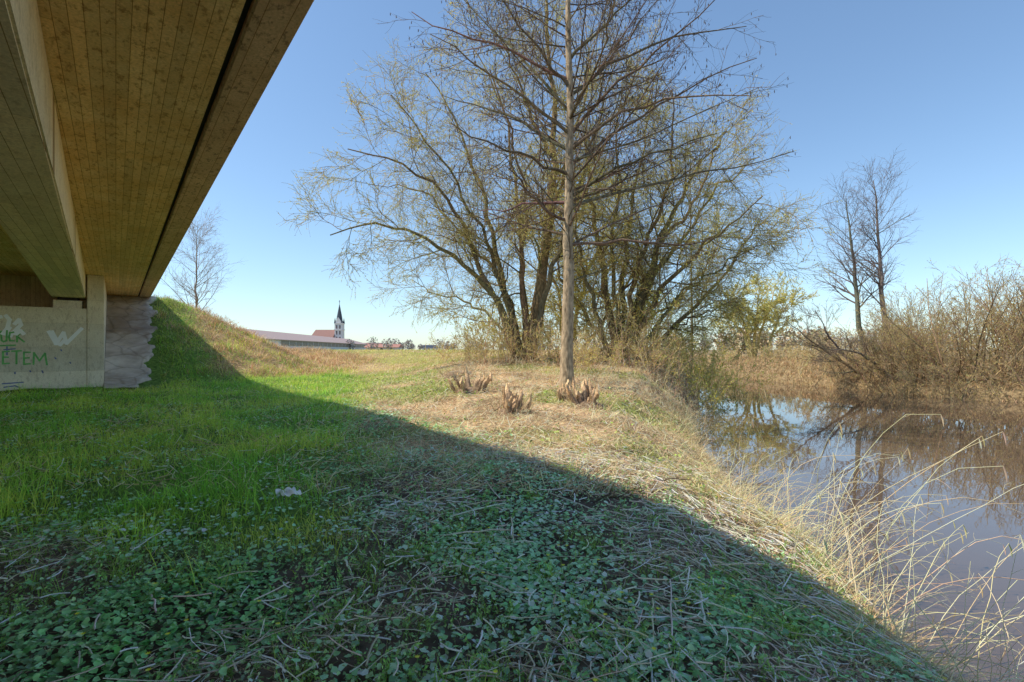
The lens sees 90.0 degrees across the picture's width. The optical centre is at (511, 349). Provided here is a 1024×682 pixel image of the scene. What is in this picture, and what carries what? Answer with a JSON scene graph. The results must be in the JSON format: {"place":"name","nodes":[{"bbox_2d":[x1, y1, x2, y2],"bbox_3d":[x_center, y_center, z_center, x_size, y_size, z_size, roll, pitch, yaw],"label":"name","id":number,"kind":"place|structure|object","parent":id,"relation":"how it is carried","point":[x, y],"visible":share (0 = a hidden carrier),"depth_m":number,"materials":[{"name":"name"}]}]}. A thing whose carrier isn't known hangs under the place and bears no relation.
{"place":"outdoors","nodes":[
{"label":"outdoors","id":0,"kind":"place"},
{"bbox_2d":[0,294,1023,681],"bbox_3d":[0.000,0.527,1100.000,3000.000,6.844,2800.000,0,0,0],"label":"ground","id":1,"kind":"structure","parent":0,"point":[156,380],"depth_m":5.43,"materials":[{"name":"green plant"}]},
{"bbox_2d":[104,295,157,388],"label":"stone pitching wall","id":2,"kind":"structure","parent":1,"relation":"on","point":[129,348],"depth_m":23.59,"materials":[{"name":"grey stone"}]},
{"bbox_2d":[0,0,313,390],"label":"concrete bridge","id":3,"kind":"structure","parent":1,"relation":"on","point":[123,123],"depth_m":6.62,"materials":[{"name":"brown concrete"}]},
{"bbox_2d":[160,204,241,309],"bbox_3d":[-25.018,-6.690,39.694,6.041,10.304,6.255,0,0,38],"label":"bare tree","id":4,"kind":"object","parent":1,"relation":"on","point":[196,276],"visible":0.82,"depth_m":39.93,"materials":[{"name":"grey plant"}]},
{"bbox_2d":[153,292,295,349],"bbox_3d":[-17.676,-1.550,33.991,7.660,3.903,10.319,0,0,17],"label":"bramble patch","id":5,"kind":"object","parent":1,"relation":"on","point":[216,317],"visible":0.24,"depth_m":30.54,"materials":[{"name":"brown plant"}]},
{"bbox_2d":[275,487,301,495],"bbox_3d":[-2.370,1.505,5.431,0.250,0.088,0.180,0,0,0],"label":"crumpled paper","id":6,"kind":"object","parent":1,"relation":"on","point":[289,491],"visible":0.98,"depth_m":5.41,"materials":[{"name":"paper"}]},
{"bbox_2d":[239,328,365,349],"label":"warehouse","id":7,"kind":"structure","parent":1,"relation":"on","point":[288,339],"depth_m":147.79,"materials":[{"name":"metal"}]},
{"bbox_2d":[312,300,344,337],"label":"church","id":8,"kind":"structure","parent":1,"relation":"on","point":[339,329],"depth_m":397.10,"materials":[{"name":"stone"}]},
{"bbox_2d":[365,347,401,349],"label":"walls","id":9,"kind":"structure","parent":1,"relation":"on","point":[394,348],"depth_m":206.00,"materials":[{"name":"white paint"}]},
{"bbox_2d":[364,344,402,346],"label":"roof","id":10,"kind":"structure","parent":9,"relation":"on","point":[393,345],"depth_m":207.97,"materials":[{"name":"red tile"}]},
{"bbox_2d":[0,451,880,681],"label":"herb sprigs","id":11,"kind":"object","parent":1,"relation":"on","point":[427,623],"visible":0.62,"depth_m":3.63,"materials":[{"name":"green plant"}]},
{"bbox_2d":[433,361,474,377],"bbox_3d":[-2.230,0.825,19.484,1.597,0.764,1.196,0,0,0],"label":"tree stump","id":12,"kind":"object","parent":1,"relation":"on","point":[449,374],"visible":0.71,"depth_m":19.39,"materials":[{"name":"brown wood"}]},
{"bbox_2d":[443,366,492,393],"bbox_3d":[-1.330,0.938,15.268,1.513,0.962,1.083,0,0,0],"label":"tree stump","id":13,"kind":"object","parent":1,"relation":"on","point":[481,384],"visible":0.92,"depth_m":15.17,"materials":[{"name":"brown wood"}]},
{"bbox_2d":[0,297,946,681],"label":"ground cover leaves","id":14,"kind":"object","parent":1,"relation":"on","point":[58,663],"visible":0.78,"depth_m":3.58,"materials":[{"name":"green plant"}]},
{"bbox_2d":[276,0,672,360],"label":"willow tree","id":15,"kind":"object","parent":1,"relation":"on","point":[541,290],"visible":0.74,"depth_m":24.97,"materials":[{"name":"brown plant"}]},
{"bbox_2d":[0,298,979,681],"bbox_3d":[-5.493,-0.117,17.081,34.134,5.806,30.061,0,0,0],"label":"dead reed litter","id":16,"kind":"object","parent":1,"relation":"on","point":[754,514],"visible":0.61,"depth_m":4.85,"materials":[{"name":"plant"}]},
{"bbox_2d":[149,466,849,638],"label":"broken reed stems","id":17,"kind":"object","parent":1,"relation":"on","point":[525,601],"visible":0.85,"depth_m":4.33,"materials":[{"name":"plant"}]},
{"bbox_2d":[483,383,536,415],"bbox_3d":[-0.117,1.221,12.166,1.574,0.880,0.976,0,0,0],"label":"tree stump","id":18,"kind":"object","parent":1,"relation":"on","point":[511,402],"visible":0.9,"depth_m":12.07,"materials":[{"name":"brown wood"}]},
{"bbox_2d":[75,447,945,680],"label":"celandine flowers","id":19,"kind":"object","parent":1,"relation":"on","point":[495,671],"visible":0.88,"depth_m":3.49,"materials":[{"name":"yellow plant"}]},
{"bbox_2d":[412,388,698,500],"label":"fallen branches","id":20,"kind":"object","parent":1,"relation":"on","point":[667,478],"visible":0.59,"depth_m":6.73,"materials":[{"name":"brown wood"}]},
{"bbox_2d":[549,379,580,400],"bbox_3d":[1.439,1.152,13.959,0.965,0.676,0.813,0,0,0],"label":"tree stump","id":21,"kind":"object","parent":1,"relation":"on","point":[561,393],"visible":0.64,"depth_m":13.91,"materials":[{"name":"brown wood"}]},
{"bbox_2d":[150,295,1023,681],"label":"dry grass","id":22,"kind":"structure","parent":1,"relation":"on","point":[338,355],"depth_m":14.30,"materials":[{"name":"plant"}]},
{"bbox_2d":[376,0,799,386],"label":"alder tree","id":23,"kind":"object","parent":1,"relation":"on","point":[567,332],"visible":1,"depth_m":16.25,"materials":[{"name":"brown plant"}]},
{"bbox_2d":[440,354,742,451],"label":"undergrowth","id":24,"kind":"object","parent":1,"relation":"on","point":[643,393],"visible":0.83,"depth_m":17.96,"materials":[{"name":"beige plant"}]},
{"bbox_2d":[565,378,620,409],"bbox_3d":[2.116,1.157,13.303,1.579,0.935,1.117,0,0,0],"label":"tree stump","id":25,"kind":"object","parent":1,"relation":"on","point":[588,395],"visible":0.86,"depth_m":13.22,"materials":[{"name":"brown wood"}]},
{"bbox_2d":[419,254,783,414],"bbox_3d":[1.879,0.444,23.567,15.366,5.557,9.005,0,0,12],"label":"undergrowth","id":26,"kind":"object","parent":1,"relation":"on","point":[594,349],"visible":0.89,"depth_m":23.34,"materials":[{"name":"beige plant"}]},
{"bbox_2d":[345,337,858,350],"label":"distant treeline","id":27,"kind":"object","parent":1,"relation":"on","point":[411,345],"visible":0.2,"depth_m":200.94,"materials":[{"name":"plant"}]},
{"bbox_2d":[489,147,753,354],"bbox_3d":[6.952,-6.455,33.299,17.086,15.514,8.190,0,0,0],"label":"willow tree","id":28,"kind":"object","parent":1,"relation":"on","point":[590,265],"visible":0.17,"depth_m":32.50,"materials":[{"name":"brown plant"}]},
{"bbox_2d":[495,11,841,375],"bbox_3d":[8.079,-8.327,27.349,18.752,19.604,12.282,0,0,0],"label":"willow tree","id":29,"kind":"object","parent":1,"relation":"on","point":[653,268],"visible":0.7,"depth_m":25.99,"materials":[{"name":"brown plant"}]},
{"bbox_2d":[672,123,701,375],"bbox_3d":[13.381,-7.415,38.028,3.168,19.641,2.727,0,0,-37],"label":"slender tree","id":30,"kind":"object","parent":1,"relation":"on","point":[687,256],"visible":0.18,"depth_m":37.84,"materials":[{"name":"brown plant"}]},
{"bbox_2d":[706,269,819,358],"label":"willow tree","id":31,"kind":"object","parent":1,"relation":"on","point":[793,294],"visible":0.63,"depth_m":59.64,"materials":[{"name":"green plant"}]},
{"bbox_2d":[665,321,907,353],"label":"distant treeline","id":32,"kind":"object","parent":1,"relation":"on","point":[765,337],"visible":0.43,"depth_m":92.02,"materials":[{"name":"plant"}]},
{"bbox_2d":[689,325,922,377],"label":"bank shrub","id":33,"kind":"object","parent":1,"relation":"on","point":[795,352],"visible":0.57,"depth_m":49.81,"materials":[{"name":"beige plant"}]},
{"bbox_2d":[640,319,1018,350],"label":"distant treeline","id":34,"kind":"object","parent":1,"relation":"on","point":[831,334],"visible":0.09,"depth_m":182.66,"materials":[{"name":"plant"}]},
{"bbox_2d":[768,297,894,379],"bbox_3d":[22.415,-0.677,35.776,8.770,6.290,6.418,0,0,-26],"label":"leaning willow","id":35,"kind":"object","parent":1,"relation":"on","point":[829,352],"visible":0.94,"depth_m":35.89,"materials":[{"name":"brown plant"}]},
{"bbox_2d":[660,389,1023,681],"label":"dry reeds","id":36,"kind":"object","parent":1,"relation":"on","point":[808,531],"visible":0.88,"depth_m":5.09,"materials":[{"name":"plant"}]},
{"bbox_2d":[807,162,904,357],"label":"bare tree","id":37,"kind":"object","parent":1,"relation":"on","point":[856,294],"visible":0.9,"depth_m":44.85,"materials":[{"name":"brown plant"}]},
{"bbox_2d":[825,147,923,358],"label":"bare tree","id":38,"kind":"object","parent":1,"relation":"on","point":[880,274],"visible":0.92,"depth_m":43.81,"materials":[{"name":"brown plant"}]},
{"bbox_2d":[817,324,1023,404],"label":"bank shrub","id":39,"kind":"object","parent":1,"relation":"on","point":[932,376],"visible":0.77,"depth_m":29.79,"materials":[{"name":"brown plant"}]},
{"bbox_2d":[830,255,1023,362],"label":"bank shrub","id":40,"kind":"object","parent":1,"relation":"on","point":[913,315],"visible":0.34,"depth_m":38.26,"materials":[{"name":"brown plant"}]},
{"bbox_2d":[843,256,1023,391],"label":"bank shrub","id":41,"kind":"object","parent":1,"relation":"on","point":[923,345],"visible":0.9,"depth_m":30.79,"materials":[{"name":"brown plant"}]},
{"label":"walls","id":42,"kind":"object","parent":1,"relation":"on","visible":0},
{"bbox_2d":[423,345,436,347],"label":"roof","id":43,"kind":"structure","parent":42,"relation":"on","point":[429,346],"depth_m":297.54,"materials":[{"name":"stone"}]},
{"bbox_2d":[151,0,1023,349],"label":"sky","id":44,"kind":"structure","parent":0,"point":[939,82],"materials":[{"name":"blue"}]},
{"bbox_2d":[693,376,1023,681],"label":"water","id":45,"kind":"structure","parent":0,"point":[801,422],"depth_m":11.05,"materials":[{"name":"brown liquid"}]}
]}

